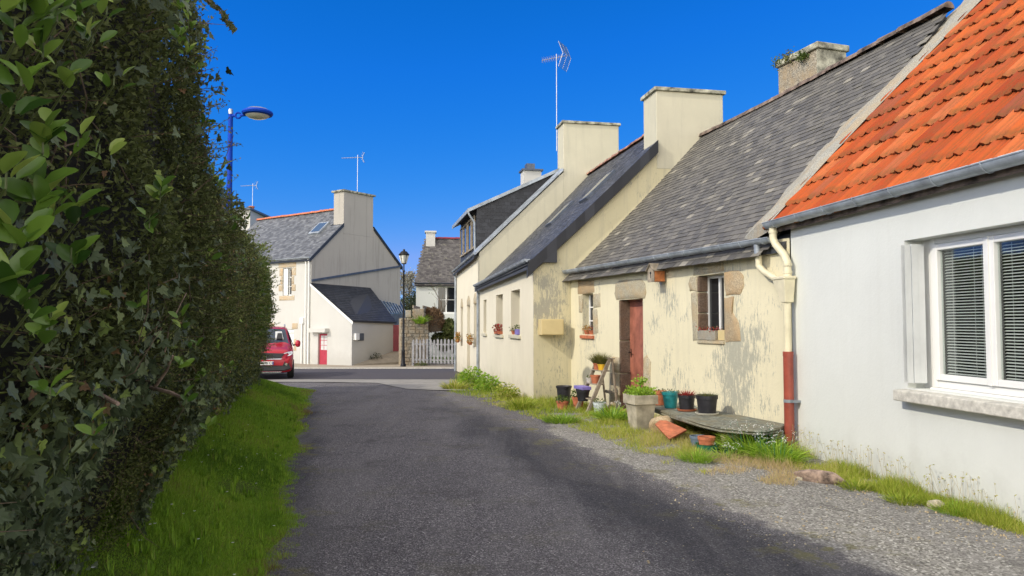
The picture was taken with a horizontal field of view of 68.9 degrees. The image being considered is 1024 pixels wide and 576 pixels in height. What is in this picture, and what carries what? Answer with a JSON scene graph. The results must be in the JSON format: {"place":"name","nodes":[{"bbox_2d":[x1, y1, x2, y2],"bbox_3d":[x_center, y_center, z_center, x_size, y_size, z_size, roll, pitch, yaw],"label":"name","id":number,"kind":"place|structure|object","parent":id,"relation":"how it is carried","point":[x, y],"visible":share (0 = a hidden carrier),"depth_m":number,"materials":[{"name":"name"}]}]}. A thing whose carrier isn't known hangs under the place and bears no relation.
{"place":"outdoors","nodes":[
{"label":"outdoors","id":0,"kind":"place"},
{"bbox_2d":[12,357,453,575],"bbox_3d":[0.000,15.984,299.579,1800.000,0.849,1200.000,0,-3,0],"label":"ground","id":1,"kind":"structure","parent":0,"point":[136,557],"depth_m":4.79,"materials":[{"name":"green plant"}]},
{"bbox_2d":[0,0,280,575],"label":"hedge","id":2,"kind":"object","parent":1,"relation":"on","point":[137,304],"visible":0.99,"depth_m":2.46,"materials":[{"name":"green plant"}]},
{"bbox_2d":[204,0,236,34],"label":"hanging branch","id":3,"kind":"object","parent":2,"relation":"hanging from","point":[224,18],"visible":1,"depth_m":2.92,"materials":[{"name":"green plant"}]},
{"bbox_2d":[226,106,272,208],"bbox_3d":[-4.687,-0.395,13.174,0.844,5.642,0.540,0,-3,0],"label":"street lamp","id":4,"kind":"object","parent":1,"relation":"on","point":[256,113],"visible":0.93,"depth_m":13.28,"materials":[{"name":"metal"}]},
{"bbox_2d":[233,206,270,229],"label":"building","id":5,"kind":"structure","parent":1,"relation":"on","point":[254,216],"depth_m":47.75,"materials":[{"name":"paint"}]},
{"bbox_2d":[246,181,257,205],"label":"aerial","id":6,"kind":"object","parent":5,"relation":"on","point":[252,191],"visible":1,"depth_m":48.93,"materials":[{"name":"metal"}]},
{"bbox_2d":[247,189,402,363],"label":"two storey house","id":7,"kind":"structure","parent":1,"relation":"on","point":[342,242],"depth_m":40.24,"materials":[{"name":"paint"}]},
{"bbox_2d":[285,268,291,295],"bbox_3d":[-11.691,-0.320,39.314,0.720,1.460,0.050,-2,-3,36],"label":"window","id":8,"kind":"structure","parent":7,"relation":"in","point":[290,269],"depth_m":39.30,"materials":[{"name":"white plastic"}]},
{"bbox_2d":[288,329,293,345],"bbox_3d":[-11.984,3.178,39.296,1.830,1.990,0.150,-2,-3,36],"label":"garage door","id":9,"kind":"structure","parent":7,"relation":"in","point":[291,331],"depth_m":38.93,"materials":[{"name":"white plastic"}]},
{"bbox_2d":[342,152,364,191],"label":"aerial","id":10,"kind":"object","parent":7,"relation":"on","point":[357,157],"visible":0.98,"depth_m":41.31,"materials":[{"name":"metal"}]},
{"bbox_2d":[308,283,396,364],"bbox_3d":[-7.837,2.102,38.561,3.180,4.670,4.370,-2,-3,36],"label":"lean to","id":11,"kind":"object","parent":1,"relation":"on","point":[341,315],"visible":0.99,"depth_m":37.57,"materials":[{"name":"paint"}]},
{"bbox_2d":[319,334,326,364],"bbox_3d":[-9.415,3.120,37.448,0.700,1.630,0.045,-2,-3,36],"label":"door","id":12,"kind":"structure","parent":11,"relation":"in","point":[323,337],"depth_m":37.47,"materials":[{"name":"red wood"}]},
{"bbox_2d":[353,333,359,339],"bbox_3d":[-7.572,2.372,36.363,0.160,0.320,0.300,-1,-3,23],"label":"letter box","id":13,"kind":"object","parent":11,"relation":"attached to","point":[356,336],"visible":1,"depth_m":36.25,"materials":[{"name":"white plastic"}]},
{"bbox_2d":[358,333,363,340],"bbox_3d":[-7.442,2.413,36.801,0.050,0.360,0.450,-1,-3,23],"label":"meter cover","id":14,"kind":"object","parent":11,"relation":"attached to","point":[361,336],"visible":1,"depth_m":36.80,"materials":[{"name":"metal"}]},
{"bbox_2d":[393,325,398,350],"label":"wooden gate","id":15,"kind":"structure","parent":11,"relation":"attached to","point":[395,337],"depth_m":39.52,"materials":[{"name":"red wood"}]},
{"bbox_2d":[294,368,453,368],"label":"kerb","id":16,"kind":"structure","parent":1,"relation":"on","point":[373,368],"depth_m":33.33,"materials":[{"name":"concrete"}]},
{"bbox_2d":[380,300,405,324],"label":"glazed shed","id":17,"kind":"structure","parent":1,"relation":"on","point":[393,308],"depth_m":42.04,"materials":[{"name":"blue glass"}]},
{"bbox_2d":[400,267,414,309],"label":"blossom tree","id":18,"kind":"object","parent":1,"relation":"on","point":[408,282],"visible":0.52,"depth_m":57.00,"materials":[{"name":"green plant"}]},
{"bbox_2d":[401,291,415,317],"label":"garden bush","id":19,"kind":"object","parent":1,"relation":"on","point":[410,303],"visible":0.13,"depth_m":54.72,"materials":[{"name":"green plant"}]},
{"bbox_2d":[402,287,415,302],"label":"garden bush","id":20,"kind":"object","parent":1,"relation":"on","point":[413,294],"visible":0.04,"depth_m":65.64,"materials":[{"name":"green plant"}]},
{"bbox_2d":[399,305,429,364],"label":"rubble wall","id":21,"kind":"structure","parent":1,"relation":"on","point":[414,331],"depth_m":36.33,"materials":[{"name":"stone"}]},
{"bbox_2d":[408,314,429,323],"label":"garden plant","id":22,"kind":"object","parent":21,"relation":"on","point":[420,319],"visible":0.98,"depth_m":36.15,"materials":[{"name":"green plant"}]},
{"bbox_2d":[429,283,443,313],"bbox_3d":[-3.962,0.556,39.074,0.850,1.876,0.296,0,-3,0],"label":"sapling","id":23,"kind":"object","parent":21,"relation":"on","point":[436,294],"visible":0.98,"depth_m":39.02,"materials":[{"name":"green plant"}]},
{"bbox_2d":[425,295,448,332],"bbox_3d":[-4.004,1.327,38.283,1.606,1.987,0.895,0,-3,0],"label":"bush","id":24,"kind":"object","parent":21,"relation":"on","point":[436,315],"visible":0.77,"depth_m":38.04,"materials":[{"name":"brown plant"}]},
{"bbox_2d":[414,231,460,356],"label":"house","id":25,"kind":"structure","parent":1,"relation":"on","point":[439,259],"depth_m":48.81,"materials":[{"name":"white stone"}]},
{"bbox_2d":[437,287,456,313],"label":"window","id":26,"kind":"structure","parent":25,"relation":"in","point":[448,292],"depth_m":48.37,"materials":[{"name":"white plastic"}]},
{"bbox_2d":[472,372,501,391],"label":"nettle plant","id":27,"kind":"object","parent":1,"relation":"on","point":[481,385],"visible":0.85,"depth_m":20.04,"materials":[{"name":"green plant"}]},
{"bbox_2d":[452,120,620,374],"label":"dormer house","id":28,"kind":"structure","parent":1,"relation":"on","point":[496,231],"depth_m":26.14,"materials":[{"name":"paint"}]},
{"bbox_2d":[454,332,460,342],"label":"hanging flowers","id":29,"kind":"object","parent":28,"relation":"attached to","point":[457,335],"visible":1,"depth_m":29.54,"materials":[{"name":"plant"}]},
{"bbox_2d":[466,333,473,344],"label":"hanging flowers","id":30,"kind":"object","parent":28,"relation":"attached to","point":[470,342],"visible":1,"depth_m":26.13,"materials":[{"name":"plant"}]},
{"bbox_2d":[542,41,570,150],"bbox_3d":[1.549,-6.859,26.990,1.048,3.869,0.710,-1,-3,29],"label":"aerial","id":31,"kind":"object","parent":28,"relation":"attached to","point":[562,49],"visible":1,"depth_m":26.93,"materials":[{"name":"metal"}]},
{"bbox_2d":[473,86,792,400],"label":"low cottage","id":32,"kind":"structure","parent":1,"relation":"on","point":[524,286],"depth_m":17.96,"materials":[{"name":"paint"}]},
{"bbox_2d":[492,323,502,333],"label":"window flowers","id":33,"kind":"object","parent":32,"relation":"on","point":[497,329],"visible":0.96,"depth_m":21.14,"materials":[{"name":"plant"}]},
{"bbox_2d":[513,324,519,334],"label":"window flowers","id":34,"kind":"object","parent":32,"relation":"on","point":[517,331],"visible":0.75,"depth_m":18.72,"materials":[{"name":"purple ceramic"}]},
{"bbox_2d":[538,319,563,334],"bbox_3d":[0.888,0.889,16.999,0.520,0.360,0.308,1,-3,-11],"label":"wall box","id":35,"kind":"object","parent":32,"relation":"attached to","point":[550,326],"visible":1,"depth_m":16.86,"materials":[{"name":"beige plastic"}]},
{"bbox_2d":[623,374,657,430],"bbox_3d":[2.040,1.845,11.883,0.469,0.944,0.472,1,-3,-15],"label":"stone planter","id":36,"kind":"object","parent":1,"relation":"on","point":[640,401],"visible":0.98,"depth_m":11.73,"materials":[{"name":"beige stone"}]},
{"bbox_2d":[446,372,1023,535],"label":"wall foot grass","id":37,"kind":"structure","parent":1,"relation":"on","point":[991,517],"depth_m":8.95,"materials":[{"name":"green plant"}]},
{"bbox_2d":[562,1,954,442],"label":"cream cottage","id":38,"kind":"structure","parent":1,"relation":"on","point":[707,203],"depth_m":13.01,"materials":[{"name":"beige stone"}]},
{"bbox_2d":[581,325,591,333],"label":"window flowers","id":39,"kind":"object","parent":38,"relation":"on","point":[586,331],"visible":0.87,"depth_m":16.45,"materials":[{"name":"ceramic"}]},
{"bbox_2d":[589,294,592,329],"bbox_3d":[1.833,0.572,16.421,0.050,0.900,0.570,1,-3,-18],"label":"window","id":40,"kind":"structure","parent":38,"relation":"in","point":[590,295],"depth_m":16.63,"materials":[{"name":"white plastic"}]},
{"bbox_2d":[629,301,642,387],"bbox_3d":[2.479,1.314,14.459,0.111,2.110,0.950,1,-3,-18],"label":"door","id":41,"kind":"structure","parent":38,"relation":"in","point":[636,308],"depth_m":14.63,"materials":[{"name":"red wood"}]},
{"bbox_2d":[645,263,666,281],"bbox_3d":[2.559,-0.269,13.211,0.300,0.335,0.270,1,-3,-18],"label":"birdhouse","id":42,"kind":"object","parent":38,"relation":"attached to","point":[655,274],"visible":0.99,"depth_m":13.12,"materials":[{"name":"orange wood"}]},
{"bbox_2d":[695,326,722,339],"bbox_3d":[3.151,0.714,11.921,0.210,0.228,0.553,1,-3,-21],"label":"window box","id":43,"kind":"object","parent":38,"relation":"on","point":[706,334],"visible":1,"depth_m":11.86,"materials":[{"name":"grey stone"}]},
{"bbox_2d":[706,274,724,329],"bbox_3d":[3.333,0.312,11.916,0.055,1.050,0.740,1,-3,-18],"label":"window","id":44,"kind":"structure","parent":38,"relation":"in","point":[715,292],"depth_m":12.05,"materials":[{"name":"white plastic"}]},
{"bbox_2d":[718,330,724,339],"bbox_3d":[3.289,0.732,11.594,0.100,0.160,0.175,1,-3,-18],"label":"window box","id":45,"kind":"object","parent":38,"relation":"on","point":[721,334],"visible":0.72,"depth_m":11.57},
{"bbox_2d":[771,55,783,70],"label":"chimney plant","id":46,"kind":"object","parent":38,"relation":"on","point":[775,60],"visible":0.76,"depth_m":15.48,"materials":[{"name":"green plant"}]},
{"bbox_2d":[779,46,793,63],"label":"chimney plant","id":47,"kind":"object","parent":38,"relation":"on","point":[787,57],"visible":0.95,"depth_m":15.17,"materials":[{"name":"green plant"}]},
{"bbox_2d":[791,49,808,61],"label":"chimney plant","id":48,"kind":"object","parent":38,"relation":"attached to","point":[801,56],"visible":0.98,"depth_m":14.73,"materials":[{"name":"green plant"}]},
{"bbox_2d":[744,0,1023,524],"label":"white house","id":49,"kind":"structure","parent":1,"relation":"on","point":[899,284],"depth_m":7.93,"materials":[{"name":"paint"}]},
{"bbox_2d":[921,224,1023,400],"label":"window","id":50,"kind":"structure","parent":49,"relation":"in","point":[995,385],"depth_m":7.02,"materials":[{"name":"white plastic"}]},
{"bbox_2d":[258,369,462,378],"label":"cross street","id":51,"kind":"structure","parent":0,"point":[374,373],"depth_m":28.31,"materials":[{"name":"grey asphalt"}]},
{"bbox_2d":[260,324,300,377],"bbox_3d":[-8.940,2.249,27.201,2.335,1.871,4.488,1,-3,-17],"label":"parked car","id":52,"kind":"object","parent":51,"relation":"on","point":[281,360],"visible":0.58,"depth_m":25.54,"materials":[{"name":"red metal"}]},
{"bbox_2d":[266,379,464,390],"bbox_3d":[-13.342,3.050,25.025,25.541,0.110,5.498,0,-3,10],"label":"concrete strip","id":53,"kind":"object","parent":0,"point":[429,384],"visible":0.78,"depth_m":24.09,"materials":[{"name":"grey concrete"}]},
{"bbox_2d":[294,362,453,367],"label":"pavement","id":54,"kind":"structure","parent":0,"point":[431,365],"depth_m":34.90,"materials":[{"name":"beige concrete"}]},
{"bbox_2d":[399,249,408,366],"bbox_3d":[-5.080,0.931,34.995,0.480,5.549,0.480,-1,-3,22],"label":"lantern post","id":55,"kind":"object","parent":54,"relation":"on","point":[403,255],"visible":0.95,"depth_m":34.95,"materials":[{"name":"black metal"}]},
{"bbox_2d":[412,339,453,365],"bbox_3d":[-3.688,3.147,35.449,2.541,1.486,0.142,-1,-3,24],"label":"picket fence","id":56,"kind":"object","parent":54,"relation":"on","point":[448,344],"visible":0.87,"depth_m":35.40,"materials":[{"name":"white wood"}]},
{"bbox_2d":[430,317,456,353],"bbox_3d":[-2.924,2.608,38.341,2.586,2.638,1.310,0,-3,0],"label":"evergreen shrub","id":57,"kind":"object","parent":54,"relation":"on","point":[447,332],"visible":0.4,"depth_m":38.14,"materials":[{"name":"green plant"}]},
{"bbox_2d":[354,351,398,364],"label":"driveway","id":58,"kind":"structure","parent":0,"point":[391,357],"depth_m":37.69,"materials":[{"name":"beige concrete"}]},
{"bbox_2d":[153,0,980,305],"label":"sky","id":59,"kind":"structure","parent":0,"point":[445,102],"materials":[{"name":"blue"}]},
{"bbox_2d":[264,382,1023,575],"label":"lane","id":60,"kind":"structure","parent":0,"point":[397,481],"depth_m":6.71,"materials":[{"name":"grey asphalt"}]},
{"bbox_2d":[439,378,472,388],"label":"weed tuft","id":61,"kind":"object","parent":60,"relation":"on","point":[455,384],"visible":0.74,"depth_m":20.79,"materials":[{"name":"green plant"}]},
{"bbox_2d":[457,365,483,385],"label":"nettle plant","id":62,"kind":"object","parent":60,"relation":"on","point":[464,373],"visible":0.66,"depth_m":22.25,"materials":[{"name":"green plant"}]},
{"bbox_2d":[490,381,521,399],"bbox_3d":[-0.137,2.409,17.645,0.748,0.467,0.729,0,-3,0],"label":"nettle plant","id":63,"kind":"object","parent":60,"relation":"on","point":[505,389],"visible":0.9,"depth_m":17.58,"materials":[{"name":"green plant"}]},
{"bbox_2d":[499,396,538,409],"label":"weed tuft","id":64,"kind":"object","parent":60,"relation":"on","point":[515,404],"visible":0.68,"depth_m":15.17,"materials":[{"name":"green plant"}]},
{"bbox_2d":[540,411,583,424],"bbox_3d":[0.850,2.231,12.893,0.875,0.229,0.805,1,-3,-26],"label":"weed tuft","id":65,"kind":"object","parent":60,"relation":"on","point":[553,418],"visible":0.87,"depth_m":12.81,"materials":[{"name":"green plant"}]},
{"bbox_2d":[555,394,569,409],"bbox_3d":[1.026,2.312,15.095,0.308,0.318,0.307,0,-3,0],"label":"flower pot","id":66,"kind":"object","parent":60,"relation":"on","point":[561,403],"visible":0.96,"depth_m":15.03,"materials":[{"name":"ceramic"}]},
{"bbox_2d":[556,385,571,406],"bbox_3d":[1.092,2.285,15.714,0.340,0.455,0.340,0,-3,0],"label":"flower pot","id":67,"kind":"object","parent":60,"relation":"on","point":[564,390],"visible":0.73,"depth_m":15.60,"materials":[{"name":"black plastic"}]},
{"bbox_2d":[570,389,583,409],"bbox_3d":[1.351,2.246,15.141,0.317,0.434,0.299,-2,-4,39],"label":"flower pot","id":68,"kind":"object","parent":60,"relation":"on","point":[575,400],"visible":0.33,"depth_m":15.09,"materials":[{"name":"ceramic"}]},
{"bbox_2d":[576,358,617,412],"bbox_3d":[1.673,1.922,14.811,0.708,1.097,0.564,1,-3,-18],"label":"step ladder","id":69,"kind":"object","parent":60,"relation":"on","point":[599,383],"visible":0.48,"depth_m":14.63,"materials":[{"name":"grey wood"}]},
{"bbox_2d":[574,385,590,389],"bbox_3d":[1.401,1.981,14.856,0.200,0.065,0.420,1,-3,-18],"label":"seed tray","id":70,"kind":"object","parent":69,"relation":"on","point":[581,387],"visible":1,"depth_m":14.73,"materials":[{"name":"purple plastic"}]},
{"bbox_2d":[576,388,589,400],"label":"flower pot","id":71,"kind":"object","parent":69,"relation":"on","point":[582,395],"visible":0.86,"depth_m":14.67,"materials":[{"name":"black plastic"}]},
{"bbox_2d":[586,375,591,382],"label":"flower pot","id":72,"kind":"object","parent":69,"relation":"on","point":[588,379],"visible":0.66,"depth_m":14.87,"materials":[{"name":"ceramic"}]},
{"bbox_2d":[590,375,600,383],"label":"flower pot","id":73,"kind":"object","parent":69,"relation":"on","point":[594,379],"visible":0.91,"depth_m":14.67,"materials":[{"name":"ceramic"}]},
{"bbox_2d":[586,352,608,369],"bbox_3d":[1.700,1.437,14.948,0.589,0.386,0.586,-1,-3,23],"label":"flower pot","id":74,"kind":"object","parent":69,"relation":"on","point":[595,365],"visible":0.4,"depth_m":14.88,"materials":[{"name":"ceramic"}]},
{"bbox_2d":[592,352,617,369],"bbox_3d":[1.770,1.418,14.744,0.670,0.404,0.589,-2,-3,36],"label":"flower pot","id":75,"kind":"object","parent":69,"relation":"on","point":[601,362],"visible":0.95,"depth_m":14.66,"materials":[{"name":"ceramic"}]},
{"bbox_2d":[592,396,606,411],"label":"flower pot","id":76,"kind":"object","parent":60,"relation":"on","point":[596,404],"visible":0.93,"depth_m":14.20,"materials":[{"name":"ceramic"}]},
{"bbox_2d":[583,401,627,420],"bbox_3d":[1.766,2.168,13.208,1.140,0.397,1.064,0,-3,0],"label":"wild garlic","id":77,"kind":"object","parent":60,"relation":"on","point":[609,414],"visible":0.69,"depth_m":13.13,"materials":[{"name":"green plant"}]},
{"bbox_2d":[655,420,686,439],"bbox_3d":[2.329,2.077,11.014,0.356,0.206,0.834,0,-3,-10],"label":"clay slab","id":78,"kind":"object","parent":60,"relation":"on","point":[665,427],"depth_m":10.88,"materials":[{"name":"ceramic"}]},
{"bbox_2d":[689,434,699,446],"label":"flower pot","id":79,"kind":"object","parent":60,"relation":"on","point":[693,438],"visible":0.43,"depth_m":10.08,"materials":[{"name":"blue ceramic"}]},
{"bbox_2d":[671,446,725,465],"bbox_3d":[2.265,2.034,9.164,0.702,0.233,0.764,0,-3,0],"label":"weed tuft","id":80,"kind":"object","parent":60,"relation":"on","point":[696,458],"visible":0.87,"depth_m":9.12,"materials":[{"name":"green plant"}]},
{"bbox_2d":[697,435,715,444],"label":"flower pot","id":81,"kind":"object","parent":60,"relation":"on","point":[705,439],"visible":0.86,"depth_m":9.81,"materials":[{"name":"ceramic"}]},
{"bbox_2d":[695,442,719,452],"bbox_3d":[2.586,2.120,9.882,0.330,0.125,0.330,0,-3,0],"label":"basin","id":82,"kind":"object","parent":60,"relation":"on","point":[709,447],"visible":0.48,"depth_m":9.76,"materials":[{"name":"green plastic"}]},
{"bbox_2d":[649,404,783,449],"bbox_3d":[2.768,2.101,11.184,1.087,0.424,3.424,1,-3,-19],"label":"slate bench","id":83,"kind":"object","parent":60,"relation":"on","point":[720,422],"visible":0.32,"depth_m":10.40,"materials":[{"name":"grey stone"}]},
{"bbox_2d":[653,387,664,404],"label":"flower pot","id":84,"kind":"object","parent":83,"relation":"on","point":[660,398],"visible":0.52,"depth_m":12.42,"materials":[{"name":"ceramic"}]},
{"bbox_2d":[660,389,678,407],"bbox_3d":[2.561,1.780,12.084,0.311,0.311,0.277,2,-3,-35],"label":"flower pot","id":85,"kind":"object","parent":83,"relation":"on","point":[670,398],"visible":0.95,"depth_m":11.99,"materials":[{"name":"teal plastic"}]},
{"bbox_2d":[676,390,696,411],"bbox_3d":[2.746,1.743,11.656,0.396,0.344,0.387,2,-3,-37],"label":"flower pot","id":86,"kind":"object","parent":83,"relation":"on","point":[686,401],"visible":1,"depth_m":11.55,"materials":[{"name":"plastic"}]},
{"bbox_2d":[694,392,719,415],"bbox_3d":[2.924,1.714,11.164,0.452,0.356,0.407,0,-3,0],"label":"flower pot","id":87,"kind":"object","parent":83,"relation":"on","point":[706,404],"visible":1,"depth_m":11.05,"materials":[{"name":"black plastic"}]},
{"bbox_2d":[711,440,748,459],"bbox_3d":[2.717,2.053,9.414,0.645,0.229,0.612,0,-3,0],"label":"wild garlic","id":88,"kind":"object","parent":60,"relation":"on","point":[724,452],"visible":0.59,"depth_m":9.44,"materials":[{"name":"green plant"}]},
{"bbox_2d":[710,419,805,456],"bbox_3d":[3.165,1.954,9.688,1.336,0.445,1.359,0,-3,0],"label":"wild garlic","id":89,"kind":"object","parent":60,"relation":"on","point":[747,441],"visible":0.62,"depth_m":9.60,"materials":[{"name":"green plant"}]},
{"bbox_2d":[739,432,815,463],"bbox_3d":[3.264,1.952,9.168,1.067,0.400,1.049,0,-3,0],"label":"wild garlic","id":90,"kind":"object","parent":60,"relation":"on","point":[791,455],"visible":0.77,"depth_m":9.08,"materials":[{"name":"green plant"}]},
{"bbox_2d":[794,469,844,484],"bbox_3d":[3.295,2.028,7.996,0.521,0.165,0.178,-2,-3,37],"label":"rock","id":91,"kind":"object","parent":60,"relation":"on","point":[819,476],"visible":0.88,"depth_m":7.93,"materials":[{"name":"beige stone"}]},
{"bbox_2d":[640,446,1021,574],"bbox_3d":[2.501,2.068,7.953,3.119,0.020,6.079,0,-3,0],"label":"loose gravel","id":92,"kind":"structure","parent":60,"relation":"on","point":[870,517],"depth_m":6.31,"materials":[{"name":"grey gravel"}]},
{"bbox_2d":[835,477,876,491],"bbox_3d":[3.530,2.013,7.668,0.463,0.132,0.442,1,-3,-26],"label":"weed tuft","id":93,"kind":"object","parent":60,"relation":"on","point":[853,486],"visible":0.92,"depth_m":7.67,"materials":[{"name":"green plant"}]},
{"bbox_2d":[878,488,921,505],"bbox_3d":[3.699,1.981,7.072,0.456,0.137,0.450,1,-3,-24],"label":"weed tuft","id":94,"kind":"object","parent":60,"relation":"on","point":[901,501],"visible":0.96,"depth_m":7.07,"materials":[{"name":"green plant"}]},
{"bbox_2d":[783,425,1019,523],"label":"dry stalks","id":95,"kind":"object","parent":60,"relation":"on","point":[898,460],"visible":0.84,"depth_m":7.60,"materials":[{"name":"beige plant"}]},
{"bbox_2d":[927,500,944,509],"bbox_3d":[3.903,1.992,6.866,0.144,0.103,0.133,0,-3,0],"label":"pale stone","id":96,"kind":"object","parent":60,"relation":"on","point":[936,502],"visible":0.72,"depth_m":6.83,"materials":[{"name":"stone"}]},
{"bbox_2d":[927,498,981,518],"bbox_3d":[3.975,1.959,6.685,0.505,0.145,0.517,0,-3,0],"label":"weed tuft","id":97,"kind":"object","parent":60,"relation":"on","point":[955,510],"visible":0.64,"depth_m":6.65,"materials":[{"name":"green plant"}]}
]}

